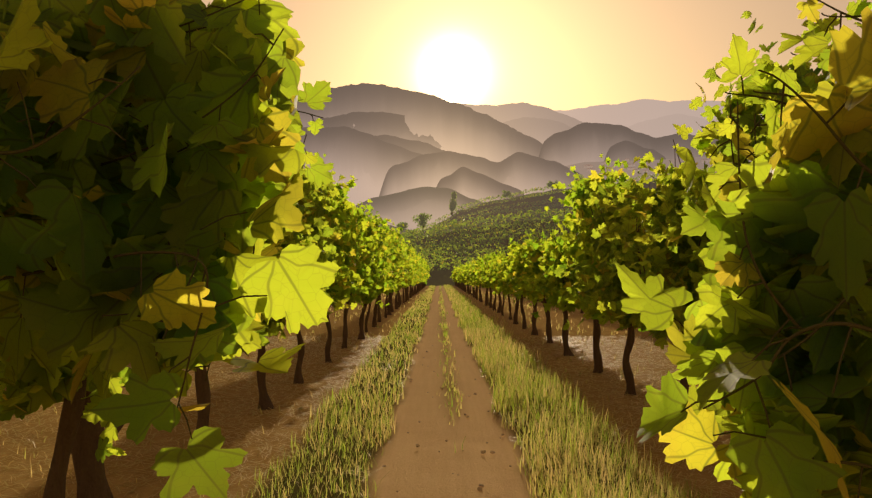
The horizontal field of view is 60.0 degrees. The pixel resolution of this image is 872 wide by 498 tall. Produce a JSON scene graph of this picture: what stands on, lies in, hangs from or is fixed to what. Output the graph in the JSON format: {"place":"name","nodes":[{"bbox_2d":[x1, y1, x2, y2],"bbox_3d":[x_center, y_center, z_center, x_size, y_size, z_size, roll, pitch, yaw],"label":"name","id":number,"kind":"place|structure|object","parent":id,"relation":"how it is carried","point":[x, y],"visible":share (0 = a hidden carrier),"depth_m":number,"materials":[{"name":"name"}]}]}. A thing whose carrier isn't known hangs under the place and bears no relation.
{"place":"outdoors","nodes":[
{"label":"outdoors","id":0,"kind":"place"},
{"bbox_2d":[300,126,422,204],"bbox_3d":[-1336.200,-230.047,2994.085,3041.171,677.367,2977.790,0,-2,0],"label":"mountain","id":1,"kind":"structure","parent":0,"point":[367,161],"depth_m":3182.85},
{"bbox_2d":[0,284,741,497],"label":"grass","id":2,"kind":"structure","parent":0,"point":[542,388],"depth_m":7.04,"materials":[{"name":"green plant"}]},
{"bbox_2d":[0,286,742,497],"bbox_3d":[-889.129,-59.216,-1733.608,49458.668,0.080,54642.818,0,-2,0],"label":"ground","id":3,"kind":"structure","parent":0,"point":[426,469],"depth_m":6.58,"materials":[{"name":"brown soil"}]},
{"bbox_2d":[0,139,709,497],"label":"vine trunks","id":4,"kind":"object","parent":3,"relation":"on","point":[78,437],"visible":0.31,"depth_m":5.38,"materials":[{"name":"brown plant"}]},
{"bbox_2d":[0,0,871,462],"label":"vine leaves","id":5,"kind":"object","parent":4,"relation":"on","point":[662,244],"visible":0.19,"depth_m":6.01,"materials":[{"name":"green plant"}]},
{"bbox_2d":[0,0,871,497],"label":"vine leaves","id":6,"kind":"object","parent":4,"relation":"attached to","point":[764,282],"visible":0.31,"depth_m":1.49,"materials":[{"name":"plant"}]},
{"bbox_2d":[0,0,871,497],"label":"vine leaves","id":7,"kind":"object","parent":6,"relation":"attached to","point":[80,212],"visible":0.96,"depth_m":1.57,"materials":[{"name":"green plant"}]},
{"bbox_2d":[304,151,647,331],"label":"vine leaves","id":8,"kind":"object","parent":4,"relation":"attached to","point":[528,268],"visible":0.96,"depth_m":12.66,"materials":[{"name":"green plant"}]},
{"bbox_2d":[388,222,657,291],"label":"vine leaves","id":9,"kind":"object","parent":4,"relation":"attached to","point":[417,271],"visible":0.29,"depth_m":35.98,"materials":[{"name":"green plant"}]},
{"bbox_2d":[382,345,510,491],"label":"track pebbles","id":10,"kind":"object","parent":3,"relation":"on","point":[482,452],"visible":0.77,"depth_m":6.22,"materials":[{"name":"brown stone"}]},
{"bbox_2d":[314,112,441,148],"bbox_3d":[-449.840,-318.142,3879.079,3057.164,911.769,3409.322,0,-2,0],"label":"mountain","id":11,"kind":"structure","parent":0,"point":[380,123],"depth_m":4055.47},
{"bbox_2d":[378,224,416,239],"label":"hill","id":12,"kind":"structure","parent":0,"point":[391,226],"depth_m":572.49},
{"bbox_2d":[375,135,444,154],"bbox_3d":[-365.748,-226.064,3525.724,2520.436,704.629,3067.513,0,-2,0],"label":"mountain","id":13,"kind":"structure","parent":0,"point":[420,147],"depth_m":3726.27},
{"bbox_2d":[290,83,542,161],"bbox_3d":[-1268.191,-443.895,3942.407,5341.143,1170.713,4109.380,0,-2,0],"label":"mountain","id":14,"kind":"structure","parent":0,"point":[454,127],"depth_m":4306.71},
{"bbox_2d":[354,187,481,229],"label":"hill","id":15,"kind":"structure","parent":0,"point":[406,206],"depth_m":806.47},
{"bbox_2d":[437,167,523,202],"bbox_3d":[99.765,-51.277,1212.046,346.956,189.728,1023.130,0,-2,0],"label":"hill","id":16,"kind":"structure","parent":0,"point":[467,182],"depth_m":1260.52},
{"bbox_2d":[379,151,582,195],"bbox_3d":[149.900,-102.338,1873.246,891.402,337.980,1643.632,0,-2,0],"label":"hill","id":17,"kind":"structure","parent":0,"point":[521,171],"depth_m":1899.53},
{"bbox_2d":[463,102,583,126],"bbox_3d":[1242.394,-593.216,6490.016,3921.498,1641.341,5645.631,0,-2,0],"label":"mountain","id":18,"kind":"structure","parent":0,"point":[505,112],"depth_m":7009.30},
{"bbox_2d":[405,218,648,285],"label":"vineyard hill","id":19,"kind":"structure","parent":0,"point":[439,277],"depth_m":137.43,"materials":[{"name":"green plant"}]},
{"bbox_2d":[201,0,871,109],"label":"sky","id":20,"kind":"structure","parent":0,"point":[552,54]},
{"bbox_2d":[502,117,571,143],"bbox_3d":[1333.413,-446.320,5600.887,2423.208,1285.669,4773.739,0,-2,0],"label":"mountain","id":21,"kind":"structure","parent":0,"point":[541,130],"depth_m":5970.60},
{"bbox_2d":[412,173,714,237],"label":"vineyard hill","id":22,"kind":"structure","parent":0,"point":[545,197],"depth_m":312.94,"materials":[{"name":"green plant"}]},
{"bbox_2d":[400,167,715,270],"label":"vineyard rows","id":23,"kind":"object","parent":22,"relation":"on","point":[470,257],"visible":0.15,"depth_m":142.93,"materials":[{"name":"green plant"}]},
{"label":"tree trunks","id":24,"kind":"object","parent":22,"relation":"on","visible":0},
{"bbox_2d":[396,173,598,237],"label":"trees","id":25,"kind":"object","parent":24,"relation":"attached to","point":[452,207],"visible":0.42,"depth_m":229.28,"materials":[{"name":"green plant"}]},
{"bbox_2d":[539,122,717,165],"bbox_3d":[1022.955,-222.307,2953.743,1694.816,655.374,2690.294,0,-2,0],"label":"mountain","id":26,"kind":"structure","parent":0,"point":[584,142],"depth_m":3072.62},
{"bbox_2d":[604,140,665,161],"bbox_3d":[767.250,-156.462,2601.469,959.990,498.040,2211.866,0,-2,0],"label":"mountain","id":27,"kind":"structure","parent":0,"point":[624,150],"depth_m":2699.03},
{"bbox_2d":[584,158,710,176],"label":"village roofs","id":28,"kind":"structure","parent":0,"point":[630,167],"depth_m":2182.12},
{"bbox_2d":[553,99,763,126],"bbox_3d":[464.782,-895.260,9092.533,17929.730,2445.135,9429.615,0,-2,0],"label":"mountain","id":29,"kind":"structure","parent":0,"point":[627,114],"depth_m":10094.85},
{"bbox_2d":[566,156,751,183],"bbox_3d":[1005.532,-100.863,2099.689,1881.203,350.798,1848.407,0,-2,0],"label":"hill","id":30,"kind":"structure","parent":0,"point":[582,170],"depth_m":2193.69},
{"bbox_2d":[584,159,712,179],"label":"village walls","id":31,"kind":"structure","parent":30,"relation":"on","point":[622,165],"depth_m":2192.51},
{"bbox_2d":[628,114,718,137],"bbox_3d":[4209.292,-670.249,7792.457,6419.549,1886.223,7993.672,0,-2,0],"label":"mountain","id":32,"kind":"structure","parent":0,"point":[662,126],"depth_m":8565.37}
]}

